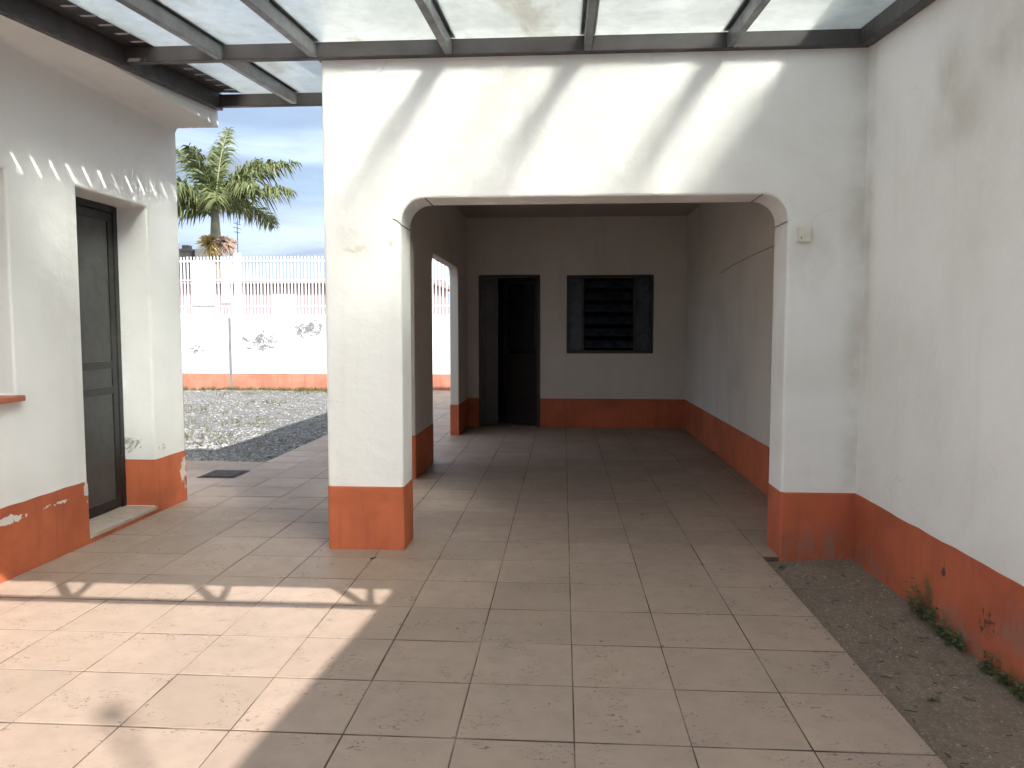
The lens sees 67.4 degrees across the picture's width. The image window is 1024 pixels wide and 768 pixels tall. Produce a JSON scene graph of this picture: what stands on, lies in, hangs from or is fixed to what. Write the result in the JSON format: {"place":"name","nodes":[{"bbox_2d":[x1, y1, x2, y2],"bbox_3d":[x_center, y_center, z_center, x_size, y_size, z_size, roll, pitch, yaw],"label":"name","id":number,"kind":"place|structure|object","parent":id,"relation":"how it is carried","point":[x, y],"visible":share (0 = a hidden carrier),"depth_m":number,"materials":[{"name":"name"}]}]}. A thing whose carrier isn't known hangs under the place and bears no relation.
{"place":"outdoors","nodes":[
{"label":"outdoors","id":0,"kind":"place"},
{"bbox_2d":[183,389,327,461],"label":"gravel yard","id":1,"kind":"structure","parent":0,"point":[252,404],"depth_m":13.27,"materials":[{"name":"grey gravel"}]},
{"bbox_2d":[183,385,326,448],"bbox_3d":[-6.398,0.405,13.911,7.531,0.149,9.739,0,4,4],"label":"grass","id":2,"kind":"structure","parent":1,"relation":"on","point":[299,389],"depth_m":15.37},
{"bbox_2d":[175,89,449,313],"label":"sky","id":3,"kind":"structure","parent":0,"point":[274,133],"materials":[{"name":"blue"}]},
{"bbox_2d":[0,390,946,767],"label":"paving","id":4,"kind":"structure","parent":0,"point":[604,708],"depth_m":3.63,"materials":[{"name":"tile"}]},
{"bbox_2d":[197,470,249,477],"bbox_3d":[-2.844,0.896,7.591,0.370,0.032,0.390,0,4,4],"label":"drain grate","id":5,"kind":"object","parent":4,"relation":"on","point":[224,474],"visible":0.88,"depth_m":7.55,"materials":[{"name":"metal"}]},
{"bbox_2d":[322,47,868,561],"bbox_3d":[0.833,-1.065,9.921,3.378,3.720,10.392,0,4,4],"label":"carport","id":6,"kind":"object","parent":4,"relation":"on","point":[648,239],"visible":0.93,"depth_m":4.86,"materials":[{"name":"paint"}]},
{"bbox_2d":[0,0,935,110],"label":"glass canopy","id":7,"kind":"object","parent":6,"relation":"attached to","point":[265,53],"visible":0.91,"depth_m":4.47,"materials":[{"name":"clear glass"}]},
{"bbox_2d":[504,278,536,424],"bbox_3d":[0.131,-0.481,11.488,0.600,2.161,0.040,3,5,34],"label":"door leaf","id":8,"kind":"structure","parent":6,"relation":"in","point":[520,295],"depth_m":11.48,"materials":[{"name":"brown metal"}]},
{"bbox_2d":[566,275,653,352],"bbox_3d":[1.420,-1.013,11.172,1.250,1.137,0.117,0,4,4],"label":"window","id":9,"kind":"structure","parent":6,"relation":"in","point":[642,296],"depth_m":11.15,"materials":[{"name":"brown metal"}]},
{"bbox_2d":[766,559,1023,767],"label":"soil bed","id":10,"kind":"object","parent":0,"point":[997,707],"visible":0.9,"depth_m":3.28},
{"bbox_2d":[745,559,1021,767],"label":"soil pebbles","id":11,"kind":"object","parent":10,"relation":"on","point":[938,719],"visible":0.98,"depth_m":3.30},
{"bbox_2d":[795,571,1012,767],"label":"twigs","id":12,"kind":"object","parent":10,"relation":"on","point":[915,674],"visible":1,"depth_m":3.23,"materials":[{"name":"brown wood"}]},
{"bbox_2d":[900,578,928,619],"bbox_3d":[2.007,1.070,3.834,0.141,0.194,0.195,0,4,4],"label":"weed","id":13,"kind":"object","parent":10,"relation":"on","point":[910,597],"visible":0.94,"depth_m":3.83,"materials":[{"name":"green plant"}]},
{"bbox_2d":[911,599,937,630],"bbox_3d":[2.014,1.114,3.726,0.110,0.121,0.209,0,4,4],"label":"weed","id":14,"kind":"object","parent":10,"relation":"on","point":[930,620],"visible":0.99,"depth_m":3.72,"materials":[{"name":"green plant"}]},
{"bbox_2d":[926,695,939,701],"bbox_3d":[1.645,1.233,3.004,0.058,0.025,0.040,-1,4,-12],"label":"weed","id":15,"kind":"object","parent":10,"relation":"on","point":[933,699],"visible":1,"depth_m":3.00,"materials":[{"name":"green plant"}]},
{"bbox_2d":[930,619,951,641],"bbox_3d":[2.007,1.147,3.587,0.071,0.088,0.161,0,4,-5],"label":"weed","id":16,"kind":"object","parent":10,"relation":"on","point":[941,632],"visible":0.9,"depth_m":3.58,"materials":[{"name":"green plant"}]},
{"bbox_2d":[942,630,972,650],"bbox_3d":[1.999,1.155,3.456,0.073,0.086,0.168,0,4,4],"label":"weed","id":17,"kind":"object","parent":10,"relation":"on","point":[952,639],"visible":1,"depth_m":3.46,"materials":[{"name":"green plant"}]},
{"bbox_2d":[976,649,1001,676],"bbox_3d":[1.976,1.164,3.211,0.080,0.104,0.122,0,4,-4],"label":"weed","id":18,"kind":"object","parent":10,"relation":"on","point":[987,664],"visible":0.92,"depth_m":3.21,"materials":[{"name":"green plant"}]},
{"bbox_2d":[988,668,1015,687],"bbox_3d":[1.979,1.185,3.080,0.089,0.068,0.129,-2,4,-26],"label":"weed","id":19,"kind":"object","parent":10,"relation":"on","point":[1003,678],"visible":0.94,"depth_m":3.08,"materials":[{"name":"green plant"}]},
{"bbox_2d":[1006,676,1023,701],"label":"weed","id":20,"kind":"object","parent":10,"relation":"on","point":[1018,693],"visible":1,"depth_m":2.98,"materials":[{"name":"green plant"}]},
{"label":"ground","id":21,"kind":"structure","parent":0,"visible":0},
{"bbox_2d":[0,15,217,583],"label":"house","id":22,"kind":"structure","parent":21,"relation":"on","point":[91,406],"depth_m":5.06,"materials":[{"name":"paint"}]},
{"bbox_2d":[0,395,25,403],"bbox_3d":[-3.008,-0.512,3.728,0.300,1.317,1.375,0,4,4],"label":"window sill","id":23,"kind":"structure","parent":22,"relation":"in","point":[4,399],"depth_m":4.35,"materials":[{"name":"orange paint"}]},
{"bbox_2d":[76,205,122,518],"bbox_3d":[-3.054,-0.144,5.499,0.053,2.234,0.750,0,4,5],"label":"door","id":24,"kind":"structure","parent":22,"relation":"in","point":[96,256],"depth_m":5.65,"materials":[{"name":"metal"}]},
{"bbox_2d":[176,127,302,281],"bbox_3d":[-10.331,-4.686,26.587,5.215,8.689,5.352,-3,5,-36],"label":"palm tree","id":25,"kind":"object","parent":21,"relation":"on","point":[216,195],"visible":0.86,"depth_m":26.13,"materials":[{"name":"green plant"}]},
{"bbox_2d":[179,223,449,314],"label":"neighbour house","id":26,"kind":"structure","parent":21,"relation":"on","point":[186,251],"depth_m":25.53,"materials":[{"name":"white paint"}]},
{"bbox_2d":[193,295,216,314],"bbox_3d":[-10.220,-2.524,25.599,0.800,0.900,0.040,0,4,4],"label":"window","id":27,"kind":"structure","parent":26,"relation":"in","point":[216,295],"depth_m":25.60,"materials":[{"name":"white paint"}]},
{"bbox_2d":[272,294,294,313],"bbox_3d":[-7.526,-2.511,25.421,0.800,0.900,0.040,0,4,4],"label":"window","id":28,"kind":"structure","parent":26,"relation":"in","point":[272,294],"depth_m":25.40,"materials":[{"name":"white paint"}]},
{"bbox_2d":[181,314,449,390],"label":"yard wall","id":29,"kind":"structure","parent":21,"relation":"on","point":[270,351],"depth_m":18.63,"materials":[{"name":"paint"}]},
{"bbox_2d":[179,253,449,314],"bbox_3d":[-4.856,-2.420,18.534,18.160,1.480,0.130,0,4,4],"label":"fence","id":30,"kind":"object","parent":29,"relation":"on","point":[203,280],"visible":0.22,"depth_m":18.61,"materials":[{"name":"white paint"}]},
{"bbox_2d":[853,0,1023,690],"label":"garden wall","id":31,"kind":"structure","parent":21,"relation":"on","point":[939,503],"depth_m":3.62,"materials":[{"name":"paint"}]}
]}

